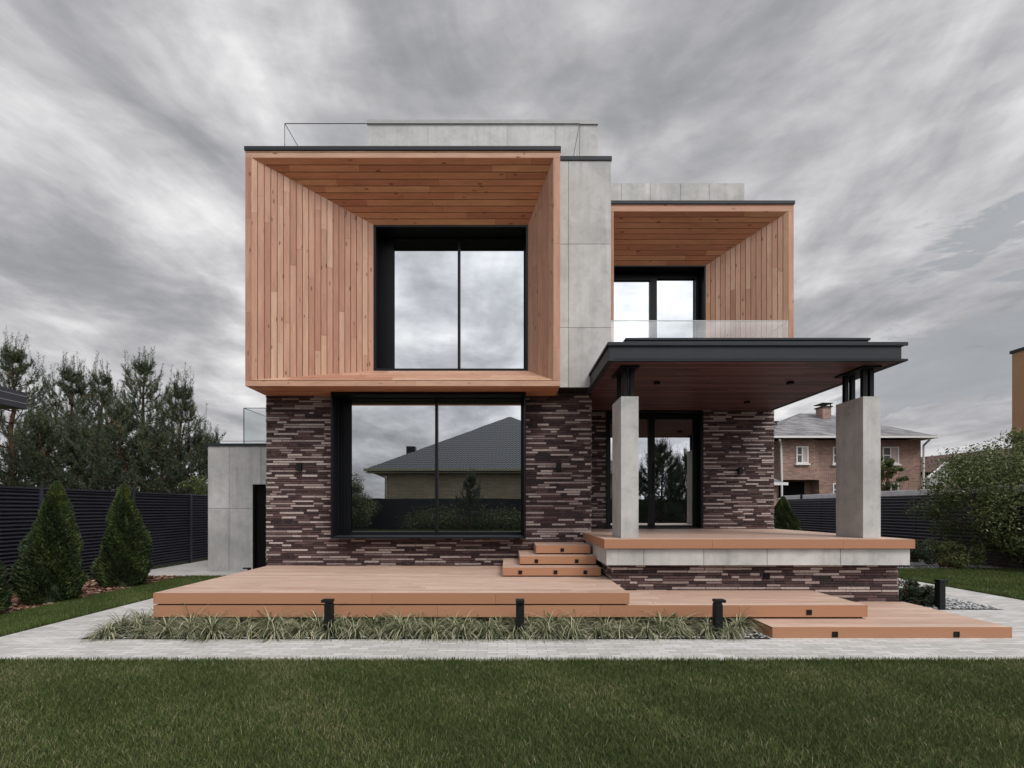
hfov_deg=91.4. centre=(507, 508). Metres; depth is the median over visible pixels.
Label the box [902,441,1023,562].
deciduous tree
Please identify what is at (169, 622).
sedge tuft
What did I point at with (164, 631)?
sedge tuft
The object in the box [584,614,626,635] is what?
sedge tuft
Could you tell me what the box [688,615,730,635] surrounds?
sedge tuft
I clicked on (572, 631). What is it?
sedge tuft
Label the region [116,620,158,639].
sedge tuft
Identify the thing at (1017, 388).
orange building
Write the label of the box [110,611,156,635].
sedge tuft
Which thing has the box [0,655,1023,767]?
lawn grass
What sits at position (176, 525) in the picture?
louvred fence
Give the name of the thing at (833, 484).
window
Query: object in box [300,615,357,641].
sedge tuft
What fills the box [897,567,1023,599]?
side grass
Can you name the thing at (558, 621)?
sedge tuft
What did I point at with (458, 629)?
sedge tuft
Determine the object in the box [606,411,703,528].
door
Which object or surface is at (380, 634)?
sedge tuft
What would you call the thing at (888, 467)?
deciduous tree
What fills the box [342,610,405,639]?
sedge tuft
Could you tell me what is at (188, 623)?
sedge tuft
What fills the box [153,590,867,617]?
timber deck
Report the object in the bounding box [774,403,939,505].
brick house
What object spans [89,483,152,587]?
thuja
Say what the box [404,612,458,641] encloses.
sedge tuft
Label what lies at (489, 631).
sedge tuft
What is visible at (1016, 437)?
deciduous tree
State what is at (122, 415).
pine tree
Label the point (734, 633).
sedge tuft
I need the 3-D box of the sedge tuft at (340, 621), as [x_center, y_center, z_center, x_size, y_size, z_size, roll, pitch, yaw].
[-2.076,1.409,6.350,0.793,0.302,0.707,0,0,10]
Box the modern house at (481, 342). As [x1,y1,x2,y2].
[207,120,914,601]
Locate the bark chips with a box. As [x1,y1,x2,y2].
[1,575,180,614]
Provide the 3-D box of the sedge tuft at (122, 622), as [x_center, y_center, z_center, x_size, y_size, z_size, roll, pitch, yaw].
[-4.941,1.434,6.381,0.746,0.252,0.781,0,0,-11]
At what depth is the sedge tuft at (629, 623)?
6.38 m
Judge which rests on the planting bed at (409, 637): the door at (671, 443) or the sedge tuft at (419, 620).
the sedge tuft at (419, 620)
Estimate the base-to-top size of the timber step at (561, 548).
0.156 m
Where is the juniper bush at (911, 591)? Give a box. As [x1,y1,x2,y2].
[897,577,933,606]
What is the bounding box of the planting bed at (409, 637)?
[83,629,768,638]
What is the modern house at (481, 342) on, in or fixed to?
on the paving
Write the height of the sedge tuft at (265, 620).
0.361 m
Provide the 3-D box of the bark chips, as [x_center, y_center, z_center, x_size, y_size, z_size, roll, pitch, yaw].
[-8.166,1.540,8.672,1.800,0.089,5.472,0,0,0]
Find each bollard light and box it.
[321,599,333,636]
[516,599,523,636]
[712,599,725,636]
[934,579,947,609]
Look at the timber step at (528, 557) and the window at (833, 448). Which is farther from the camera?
the window at (833, 448)
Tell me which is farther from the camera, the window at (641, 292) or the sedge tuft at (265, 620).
the window at (641, 292)
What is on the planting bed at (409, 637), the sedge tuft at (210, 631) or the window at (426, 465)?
the sedge tuft at (210, 631)
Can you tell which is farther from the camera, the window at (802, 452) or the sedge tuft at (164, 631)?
the window at (802, 452)
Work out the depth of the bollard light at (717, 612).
6.06 m
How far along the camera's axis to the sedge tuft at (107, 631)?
6.00 m
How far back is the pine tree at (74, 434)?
17.14 m
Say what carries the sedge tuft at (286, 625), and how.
on the planting bed at (409, 637)
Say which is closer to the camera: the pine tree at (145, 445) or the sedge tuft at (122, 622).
the sedge tuft at (122, 622)
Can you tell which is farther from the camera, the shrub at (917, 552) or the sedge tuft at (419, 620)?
the shrub at (917, 552)
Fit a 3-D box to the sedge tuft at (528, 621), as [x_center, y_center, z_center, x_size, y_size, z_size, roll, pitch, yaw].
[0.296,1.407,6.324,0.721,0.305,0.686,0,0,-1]
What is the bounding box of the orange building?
[1009,347,1023,484]
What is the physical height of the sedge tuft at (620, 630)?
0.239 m
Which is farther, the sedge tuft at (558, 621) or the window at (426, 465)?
the window at (426, 465)
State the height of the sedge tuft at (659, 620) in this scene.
0.353 m
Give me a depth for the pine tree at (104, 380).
19.37 m
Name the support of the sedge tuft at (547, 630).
on the planting bed at (409, 637)
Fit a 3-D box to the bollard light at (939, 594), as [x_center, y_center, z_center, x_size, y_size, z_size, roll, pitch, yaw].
[6.718,1.330,7.740,0.129,0.460,0.104,0,0,0]
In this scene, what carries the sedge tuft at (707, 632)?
on the planting bed at (409, 637)
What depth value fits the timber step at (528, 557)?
8.33 m
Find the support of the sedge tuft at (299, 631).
on the planting bed at (409, 637)
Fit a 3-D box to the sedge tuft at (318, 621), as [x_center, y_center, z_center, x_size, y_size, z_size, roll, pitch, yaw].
[-2.409,1.378,6.322,1.001,0.363,0.953,0,0,33]
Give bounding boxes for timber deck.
[153,566,628,604]
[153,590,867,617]
[733,602,1011,637]
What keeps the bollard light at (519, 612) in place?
on the planting bed at (409, 637)
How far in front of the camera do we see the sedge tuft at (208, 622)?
6.28 m
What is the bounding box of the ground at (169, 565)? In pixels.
[1,558,1018,638]
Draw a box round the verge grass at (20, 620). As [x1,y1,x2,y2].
[0,575,226,635]
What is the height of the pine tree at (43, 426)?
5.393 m
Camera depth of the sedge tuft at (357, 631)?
6.09 m
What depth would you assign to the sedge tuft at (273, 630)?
6.02 m
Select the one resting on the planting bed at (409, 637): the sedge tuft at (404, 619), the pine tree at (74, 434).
the sedge tuft at (404, 619)
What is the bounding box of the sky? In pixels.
[0,0,1023,491]
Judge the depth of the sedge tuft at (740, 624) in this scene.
6.31 m
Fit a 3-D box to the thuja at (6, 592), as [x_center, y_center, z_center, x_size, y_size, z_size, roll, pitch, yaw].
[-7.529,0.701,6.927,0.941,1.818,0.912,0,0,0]
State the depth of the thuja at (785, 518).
19.20 m
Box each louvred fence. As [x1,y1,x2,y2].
[0,486,208,590]
[785,485,1023,568]
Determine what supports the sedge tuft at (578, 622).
on the planting bed at (409, 637)
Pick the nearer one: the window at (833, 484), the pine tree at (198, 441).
the pine tree at (198, 441)
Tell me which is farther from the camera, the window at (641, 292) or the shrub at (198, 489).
the shrub at (198, 489)
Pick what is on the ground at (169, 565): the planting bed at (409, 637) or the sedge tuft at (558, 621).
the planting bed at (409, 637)
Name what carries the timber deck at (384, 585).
on the timber deck at (784, 604)
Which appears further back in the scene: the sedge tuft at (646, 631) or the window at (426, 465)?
the window at (426, 465)
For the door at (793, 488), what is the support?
in the brick house at (804, 453)
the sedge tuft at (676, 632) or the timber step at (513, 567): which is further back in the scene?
the timber step at (513, 567)
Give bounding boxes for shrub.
[178,474,207,494]
[893,537,941,566]
[923,538,988,568]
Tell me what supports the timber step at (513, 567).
on the timber deck at (384, 585)
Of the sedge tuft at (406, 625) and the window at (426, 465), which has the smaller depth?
the sedge tuft at (406, 625)
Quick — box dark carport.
[0,386,26,408]
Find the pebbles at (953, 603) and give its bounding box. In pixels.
[897,564,1002,609]
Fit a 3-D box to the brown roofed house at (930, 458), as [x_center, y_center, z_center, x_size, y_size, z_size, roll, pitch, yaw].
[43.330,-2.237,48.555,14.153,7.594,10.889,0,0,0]
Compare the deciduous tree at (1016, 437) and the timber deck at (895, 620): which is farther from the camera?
the deciduous tree at (1016, 437)
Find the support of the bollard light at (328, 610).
on the planting bed at (409, 637)
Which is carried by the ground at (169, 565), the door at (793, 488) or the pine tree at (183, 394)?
the pine tree at (183, 394)
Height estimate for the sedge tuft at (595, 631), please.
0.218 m
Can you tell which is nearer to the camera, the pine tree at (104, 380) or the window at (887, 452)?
the pine tree at (104, 380)
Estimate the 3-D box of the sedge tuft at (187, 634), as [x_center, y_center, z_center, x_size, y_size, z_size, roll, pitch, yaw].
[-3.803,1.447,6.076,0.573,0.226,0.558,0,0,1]
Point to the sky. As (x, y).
(894, 129)
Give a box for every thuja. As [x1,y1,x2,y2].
[0,560,14,613]
[7,481,88,605]
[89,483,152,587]
[774,496,802,530]
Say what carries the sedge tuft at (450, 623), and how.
on the planting bed at (409, 637)
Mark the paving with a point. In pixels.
(55, 640)
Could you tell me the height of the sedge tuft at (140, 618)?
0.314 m
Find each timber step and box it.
[503,558,600,576]
[518,550,595,564]
[533,542,589,553]
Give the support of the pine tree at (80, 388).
on the ground at (169, 565)
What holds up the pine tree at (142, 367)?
on the ground at (169, 565)
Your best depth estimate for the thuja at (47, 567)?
8.06 m
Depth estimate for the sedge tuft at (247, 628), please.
6.08 m
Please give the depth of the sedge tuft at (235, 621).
6.27 m
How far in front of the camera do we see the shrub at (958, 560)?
12.77 m
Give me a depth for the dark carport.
13.63 m
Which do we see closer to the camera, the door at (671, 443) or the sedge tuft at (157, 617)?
the sedge tuft at (157, 617)
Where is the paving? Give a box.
[0,560,1023,660]
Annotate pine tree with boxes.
[0,328,90,486]
[0,352,132,489]
[0,396,102,490]
[0,419,50,486]
[18,405,137,490]
[24,352,146,489]
[42,391,193,493]
[75,345,206,491]
[100,410,206,493]
[126,362,225,493]
[165,415,220,492]
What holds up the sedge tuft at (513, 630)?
on the planting bed at (409, 637)
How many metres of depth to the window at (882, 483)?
31.68 m
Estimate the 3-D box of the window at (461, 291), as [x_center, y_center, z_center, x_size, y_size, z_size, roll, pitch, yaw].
[-1.074,-4.013,9.780,2.952,2.794,0.504,0,0,0]
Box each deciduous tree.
[881,456,908,490]
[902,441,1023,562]
[964,427,1023,485]
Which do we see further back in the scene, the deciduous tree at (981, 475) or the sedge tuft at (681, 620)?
the deciduous tree at (981, 475)
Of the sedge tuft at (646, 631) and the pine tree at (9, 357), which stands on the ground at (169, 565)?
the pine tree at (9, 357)
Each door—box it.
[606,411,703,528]
[779,482,803,497]
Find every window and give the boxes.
[331,392,525,538]
[373,225,527,370]
[614,265,705,341]
[795,446,810,464]
[831,447,835,465]
[832,483,835,492]
[881,447,900,465]
[882,483,898,490]
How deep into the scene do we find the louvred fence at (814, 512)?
16.33 m
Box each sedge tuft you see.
[74,617,135,643]
[92,610,150,636]
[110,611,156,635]
[116,605,171,628]
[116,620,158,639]
[140,620,190,641]
[141,616,183,635]
[143,604,181,625]
[153,603,218,638]
[162,621,213,642]
[177,612,238,644]
[179,612,239,635]
[218,611,258,638]
[223,617,270,640]
[235,605,305,639]
[249,610,299,643]
[259,614,307,635]
[272,614,319,640]
[288,603,347,638]
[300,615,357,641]
[322,609,358,635]
[333,612,377,640]
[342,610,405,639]
[359,617,401,643]
[373,612,420,636]
[382,609,429,641]
[396,611,438,636]
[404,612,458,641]
[432,609,485,641]
[434,608,472,637]
[447,615,488,634]
[462,612,514,644]
[478,617,515,634]
[493,617,538,641]
[514,608,547,635]
[523,610,569,643]
[524,610,585,637]
[549,614,595,641]
[559,609,595,637]
[577,620,618,641]
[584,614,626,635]
[603,615,641,639]
[612,615,654,636]
[623,620,668,642]
[636,599,693,638]
[653,615,696,641]
[654,610,710,636]
[685,615,731,639]
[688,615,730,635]
[706,617,751,641]
[723,608,767,637]
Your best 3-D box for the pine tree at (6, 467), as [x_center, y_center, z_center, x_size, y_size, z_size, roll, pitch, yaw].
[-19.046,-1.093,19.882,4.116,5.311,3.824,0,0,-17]
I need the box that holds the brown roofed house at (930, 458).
[921,448,1011,488]

